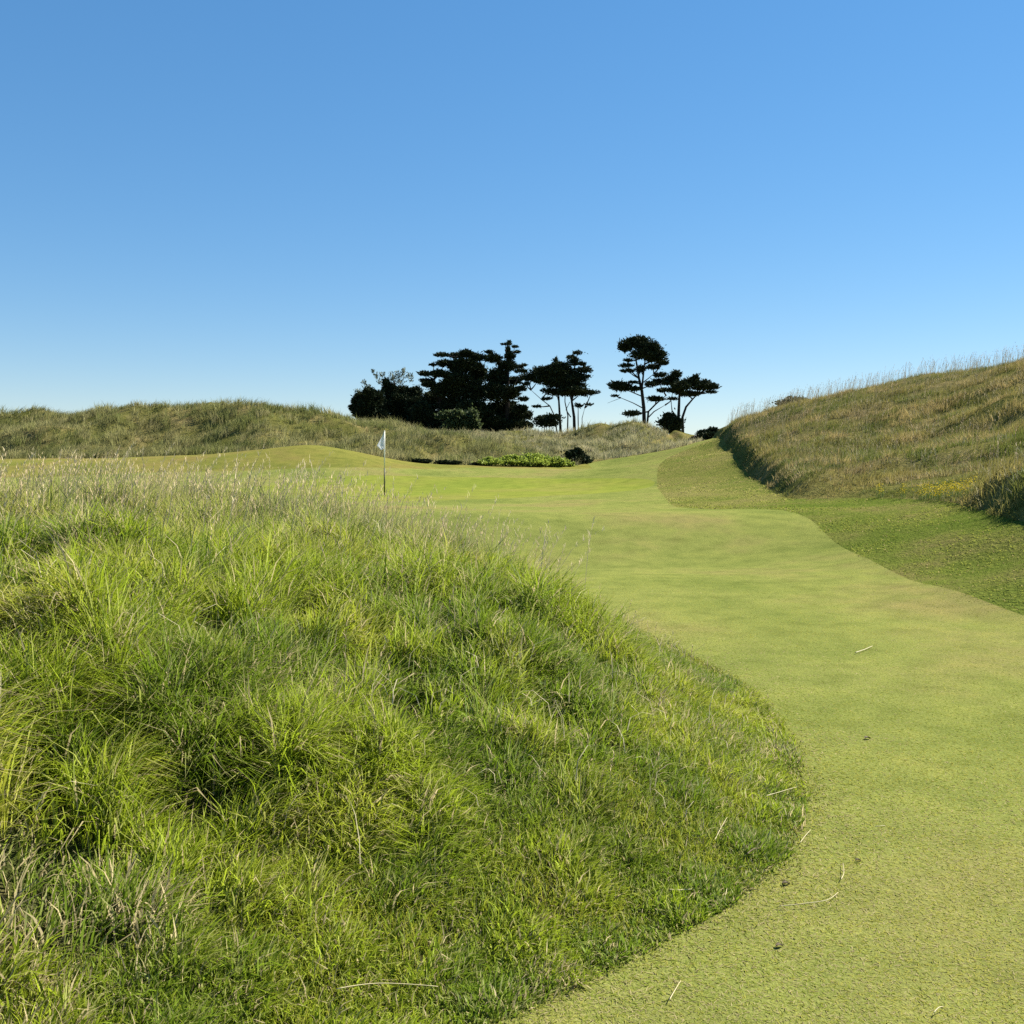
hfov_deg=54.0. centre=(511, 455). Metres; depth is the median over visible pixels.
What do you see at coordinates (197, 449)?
ridge grass
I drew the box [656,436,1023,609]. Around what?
semi rough turf
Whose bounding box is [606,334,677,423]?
pine tree
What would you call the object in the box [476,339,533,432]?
cypress tree
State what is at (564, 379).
pine tree
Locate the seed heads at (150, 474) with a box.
[0,440,734,814]
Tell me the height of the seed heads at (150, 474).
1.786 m
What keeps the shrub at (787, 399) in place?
on the dune hill
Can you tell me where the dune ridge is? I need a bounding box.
[0,402,577,465]
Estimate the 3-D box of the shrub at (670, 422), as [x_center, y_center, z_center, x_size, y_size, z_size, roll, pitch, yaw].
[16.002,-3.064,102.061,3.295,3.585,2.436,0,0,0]
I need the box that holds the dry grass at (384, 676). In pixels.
[0,494,755,867]
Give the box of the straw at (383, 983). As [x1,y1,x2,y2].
[336,983,437,988]
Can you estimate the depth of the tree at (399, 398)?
113.33 m
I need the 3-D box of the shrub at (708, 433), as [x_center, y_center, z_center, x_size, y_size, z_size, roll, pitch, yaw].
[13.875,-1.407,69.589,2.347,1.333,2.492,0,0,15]
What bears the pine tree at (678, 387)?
on the ground
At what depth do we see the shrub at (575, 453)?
52.98 m
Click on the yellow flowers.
(954, 491)
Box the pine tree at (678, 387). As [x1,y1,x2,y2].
[661,369,721,432]
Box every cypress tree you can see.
[403,348,492,431]
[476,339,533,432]
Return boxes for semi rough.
[697,498,1023,615]
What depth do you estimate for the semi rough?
14.59 m
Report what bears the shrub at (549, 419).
on the ground
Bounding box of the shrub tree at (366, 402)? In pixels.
[348,379,390,421]
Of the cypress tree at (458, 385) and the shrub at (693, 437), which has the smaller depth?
the shrub at (693, 437)
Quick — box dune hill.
[669,363,1023,521]
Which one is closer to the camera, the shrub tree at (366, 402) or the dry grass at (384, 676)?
the dry grass at (384, 676)
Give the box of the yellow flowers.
[876,473,984,502]
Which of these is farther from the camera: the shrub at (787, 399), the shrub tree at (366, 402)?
the shrub tree at (366, 402)
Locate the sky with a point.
(289, 201)
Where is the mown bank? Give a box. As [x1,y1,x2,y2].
[657,437,806,507]
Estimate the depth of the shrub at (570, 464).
51.21 m
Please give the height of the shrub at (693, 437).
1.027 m
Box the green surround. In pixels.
[0,445,590,477]
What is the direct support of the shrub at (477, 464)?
on the green surround
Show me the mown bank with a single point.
(738, 472)
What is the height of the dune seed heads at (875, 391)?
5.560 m
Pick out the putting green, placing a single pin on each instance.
(456, 488)
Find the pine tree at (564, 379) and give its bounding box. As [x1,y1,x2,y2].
[519,350,600,431]
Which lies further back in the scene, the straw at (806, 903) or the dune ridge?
the dune ridge
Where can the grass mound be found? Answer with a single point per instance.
(76, 846)
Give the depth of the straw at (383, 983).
2.83 m
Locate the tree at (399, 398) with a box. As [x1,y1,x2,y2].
[371,367,428,424]
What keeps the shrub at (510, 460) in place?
on the green surround
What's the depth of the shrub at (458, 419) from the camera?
89.71 m
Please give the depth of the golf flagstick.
33.98 m
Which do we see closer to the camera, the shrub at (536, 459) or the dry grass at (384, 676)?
the dry grass at (384, 676)
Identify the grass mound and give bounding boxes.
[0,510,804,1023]
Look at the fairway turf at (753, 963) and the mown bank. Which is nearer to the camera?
the fairway turf at (753, 963)
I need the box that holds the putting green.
[215,475,654,500]
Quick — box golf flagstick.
[377,431,384,494]
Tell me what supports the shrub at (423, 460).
on the green surround
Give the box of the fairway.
[0,438,1023,1023]
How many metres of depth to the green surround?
44.33 m
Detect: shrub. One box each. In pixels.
[412,458,432,463]
[433,459,461,464]
[434,403,482,431]
[468,462,490,465]
[470,456,503,465]
[497,454,527,465]
[515,452,554,466]
[527,412,565,430]
[539,454,567,466]
[560,447,593,463]
[564,459,577,466]
[654,407,685,433]
[687,435,697,439]
[694,426,718,440]
[764,395,811,409]
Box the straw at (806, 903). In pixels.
[779,892,837,906]
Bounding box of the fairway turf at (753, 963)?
[489,555,1023,1023]
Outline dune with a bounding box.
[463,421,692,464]
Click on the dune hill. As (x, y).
(817, 493)
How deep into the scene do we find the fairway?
6.82 m
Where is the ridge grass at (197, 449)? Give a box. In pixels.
[0,395,586,465]
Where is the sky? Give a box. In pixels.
[0,0,1023,434]
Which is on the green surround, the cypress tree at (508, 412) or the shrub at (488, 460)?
the shrub at (488, 460)
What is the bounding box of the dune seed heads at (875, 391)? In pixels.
[726,344,1023,487]
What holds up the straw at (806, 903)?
on the fairway

